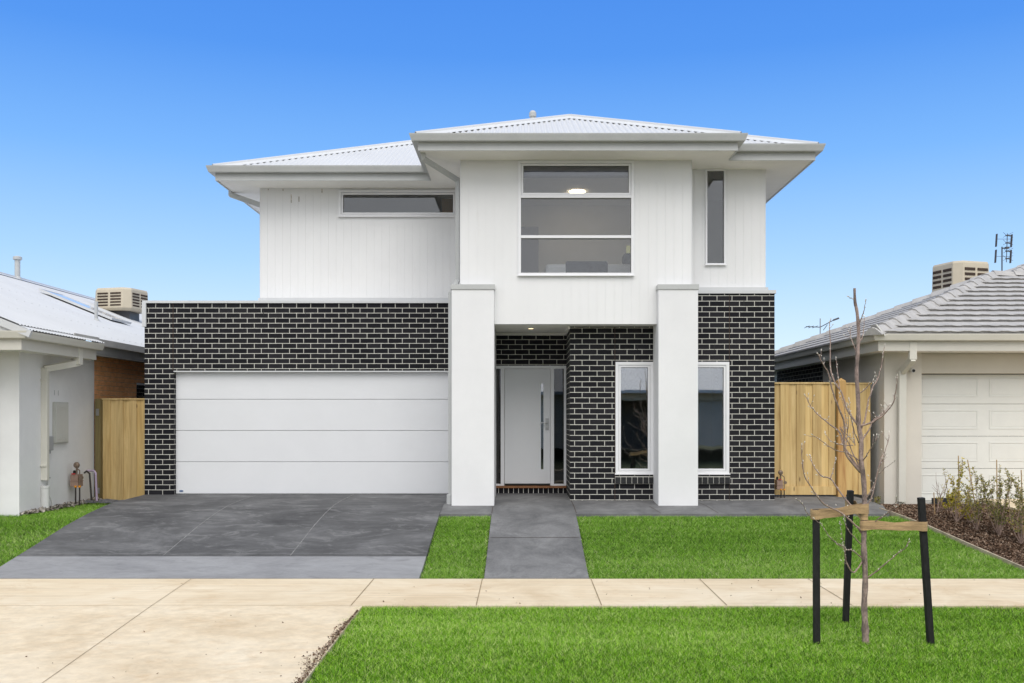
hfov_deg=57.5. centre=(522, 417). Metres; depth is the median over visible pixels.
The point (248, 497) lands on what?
driveway joints
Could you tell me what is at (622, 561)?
ground
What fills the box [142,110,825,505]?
house
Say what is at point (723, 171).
window
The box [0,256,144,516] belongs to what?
house
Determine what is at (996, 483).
garden cane
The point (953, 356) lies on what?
house
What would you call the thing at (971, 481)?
garden cane
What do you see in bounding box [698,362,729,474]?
window
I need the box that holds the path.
[484,514,588,578]
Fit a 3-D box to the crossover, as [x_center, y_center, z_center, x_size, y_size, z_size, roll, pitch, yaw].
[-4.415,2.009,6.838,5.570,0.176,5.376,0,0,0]
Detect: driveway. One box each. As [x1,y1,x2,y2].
[18,494,446,558]
[977,499,1023,510]
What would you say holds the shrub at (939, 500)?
on the bark mulch
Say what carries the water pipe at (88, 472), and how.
attached to the house at (59, 374)
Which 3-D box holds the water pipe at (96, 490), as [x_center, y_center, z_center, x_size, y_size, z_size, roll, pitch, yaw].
[-7.399,1.181,16.067,0.216,0.559,0.049,0,0,15]
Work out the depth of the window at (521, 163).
14.50 m
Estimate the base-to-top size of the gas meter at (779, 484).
0.487 m
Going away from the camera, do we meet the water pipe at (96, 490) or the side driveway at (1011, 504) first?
the side driveway at (1011, 504)
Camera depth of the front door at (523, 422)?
16.19 m
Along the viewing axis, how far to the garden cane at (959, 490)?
13.51 m
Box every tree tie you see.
[810,503,868,519]
[845,500,867,519]
[860,520,927,531]
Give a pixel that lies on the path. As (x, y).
(534, 546)
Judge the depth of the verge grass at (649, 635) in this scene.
8.02 m
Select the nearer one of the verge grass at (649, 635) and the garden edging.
the verge grass at (649, 635)
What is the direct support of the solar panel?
on the house at (59, 374)
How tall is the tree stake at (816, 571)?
1.269 m
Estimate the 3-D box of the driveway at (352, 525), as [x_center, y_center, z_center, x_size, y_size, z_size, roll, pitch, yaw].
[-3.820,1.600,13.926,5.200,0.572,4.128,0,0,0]
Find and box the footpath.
[0,579,1023,609]
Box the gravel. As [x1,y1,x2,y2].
[20,496,101,514]
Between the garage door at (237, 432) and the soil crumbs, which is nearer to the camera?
the soil crumbs
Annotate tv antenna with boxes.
[805,317,838,333]
[994,232,1012,270]
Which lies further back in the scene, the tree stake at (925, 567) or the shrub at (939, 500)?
the shrub at (939, 500)
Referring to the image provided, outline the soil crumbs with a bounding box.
[25,578,989,682]
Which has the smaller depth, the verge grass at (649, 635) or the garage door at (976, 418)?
the verge grass at (649, 635)
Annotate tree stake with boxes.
[812,509,819,645]
[842,490,853,622]
[917,497,934,645]
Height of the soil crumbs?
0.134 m
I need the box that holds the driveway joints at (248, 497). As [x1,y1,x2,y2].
[164,494,353,554]
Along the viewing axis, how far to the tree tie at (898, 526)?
8.09 m
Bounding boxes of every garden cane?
[958,456,959,516]
[967,460,978,523]
[996,460,997,521]
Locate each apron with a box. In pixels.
[0,556,425,578]
[440,493,889,518]
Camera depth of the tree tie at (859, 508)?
8.13 m
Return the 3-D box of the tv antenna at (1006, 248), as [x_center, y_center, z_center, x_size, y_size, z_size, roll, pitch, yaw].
[9.651,-3.238,18.658,0.353,0.880,0.201,0,0,0]
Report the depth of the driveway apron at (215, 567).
11.45 m
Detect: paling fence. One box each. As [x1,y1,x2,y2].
[95,398,144,499]
[775,378,871,496]
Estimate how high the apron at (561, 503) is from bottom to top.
0.211 m
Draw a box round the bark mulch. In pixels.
[880,503,1023,565]
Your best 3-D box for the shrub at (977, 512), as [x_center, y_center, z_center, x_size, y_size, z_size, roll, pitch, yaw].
[6.255,1.161,12.948,0.479,0.833,0.355,0,0,0]
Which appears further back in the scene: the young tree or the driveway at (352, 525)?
the driveway at (352, 525)
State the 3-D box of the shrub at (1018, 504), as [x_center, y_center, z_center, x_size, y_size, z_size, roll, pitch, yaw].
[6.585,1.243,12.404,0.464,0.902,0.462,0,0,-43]
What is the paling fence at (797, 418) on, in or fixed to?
on the apron at (561, 503)
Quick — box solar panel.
[39,288,131,323]
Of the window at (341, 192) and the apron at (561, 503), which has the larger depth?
the window at (341, 192)
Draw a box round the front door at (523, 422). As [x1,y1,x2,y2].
[496,366,565,487]
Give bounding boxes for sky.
[0,0,1023,349]
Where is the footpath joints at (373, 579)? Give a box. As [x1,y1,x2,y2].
[42,578,851,682]
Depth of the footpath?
10.21 m
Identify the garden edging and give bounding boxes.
[879,508,1023,569]
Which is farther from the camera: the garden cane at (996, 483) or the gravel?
the gravel
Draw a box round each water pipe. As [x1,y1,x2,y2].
[84,470,91,499]
[87,470,97,500]
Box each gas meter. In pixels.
[70,462,83,504]
[775,470,786,497]
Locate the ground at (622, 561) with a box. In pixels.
[0,510,1023,682]
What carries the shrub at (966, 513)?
on the bark mulch
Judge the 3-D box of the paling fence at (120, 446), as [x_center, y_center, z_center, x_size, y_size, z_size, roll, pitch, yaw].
[-6.982,0.642,16.483,1.065,1.956,0.145,0,0,0]
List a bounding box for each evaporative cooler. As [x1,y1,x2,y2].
[95,287,147,320]
[932,260,988,291]
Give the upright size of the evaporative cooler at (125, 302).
1.010 m
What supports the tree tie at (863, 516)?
attached to the tree stake at (847, 576)
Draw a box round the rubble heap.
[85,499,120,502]
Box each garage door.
[176,372,447,493]
[922,374,1023,500]
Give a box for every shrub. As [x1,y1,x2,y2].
[874,496,880,503]
[934,481,947,511]
[936,489,972,510]
[941,457,982,521]
[954,471,990,529]
[960,500,984,522]
[977,464,1018,535]
[1001,479,1023,543]
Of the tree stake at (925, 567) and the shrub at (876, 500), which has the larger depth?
the shrub at (876, 500)
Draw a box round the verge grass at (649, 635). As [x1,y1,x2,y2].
[293,602,1023,682]
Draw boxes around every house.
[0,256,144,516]
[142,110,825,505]
[775,264,1023,503]
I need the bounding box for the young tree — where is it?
[796,288,909,643]
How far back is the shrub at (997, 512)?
12.73 m
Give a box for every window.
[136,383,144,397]
[338,190,454,216]
[517,160,634,275]
[615,362,652,474]
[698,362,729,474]
[705,169,726,264]
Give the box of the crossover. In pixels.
[0,606,361,682]
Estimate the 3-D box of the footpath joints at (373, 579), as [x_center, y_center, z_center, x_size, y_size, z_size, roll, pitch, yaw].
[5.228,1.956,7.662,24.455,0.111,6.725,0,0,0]
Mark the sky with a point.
(114, 114)
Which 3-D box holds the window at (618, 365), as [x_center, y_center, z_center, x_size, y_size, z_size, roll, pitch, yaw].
[1.795,0.016,14.976,0.631,1.803,0.128,0,0,0]
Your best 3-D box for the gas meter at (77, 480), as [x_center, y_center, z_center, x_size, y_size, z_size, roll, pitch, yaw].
[-7.385,1.112,15.546,0.218,0.740,0.200,0,0,0]
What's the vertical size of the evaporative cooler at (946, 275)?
1.210 m
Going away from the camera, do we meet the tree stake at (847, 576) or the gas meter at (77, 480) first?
the tree stake at (847, 576)

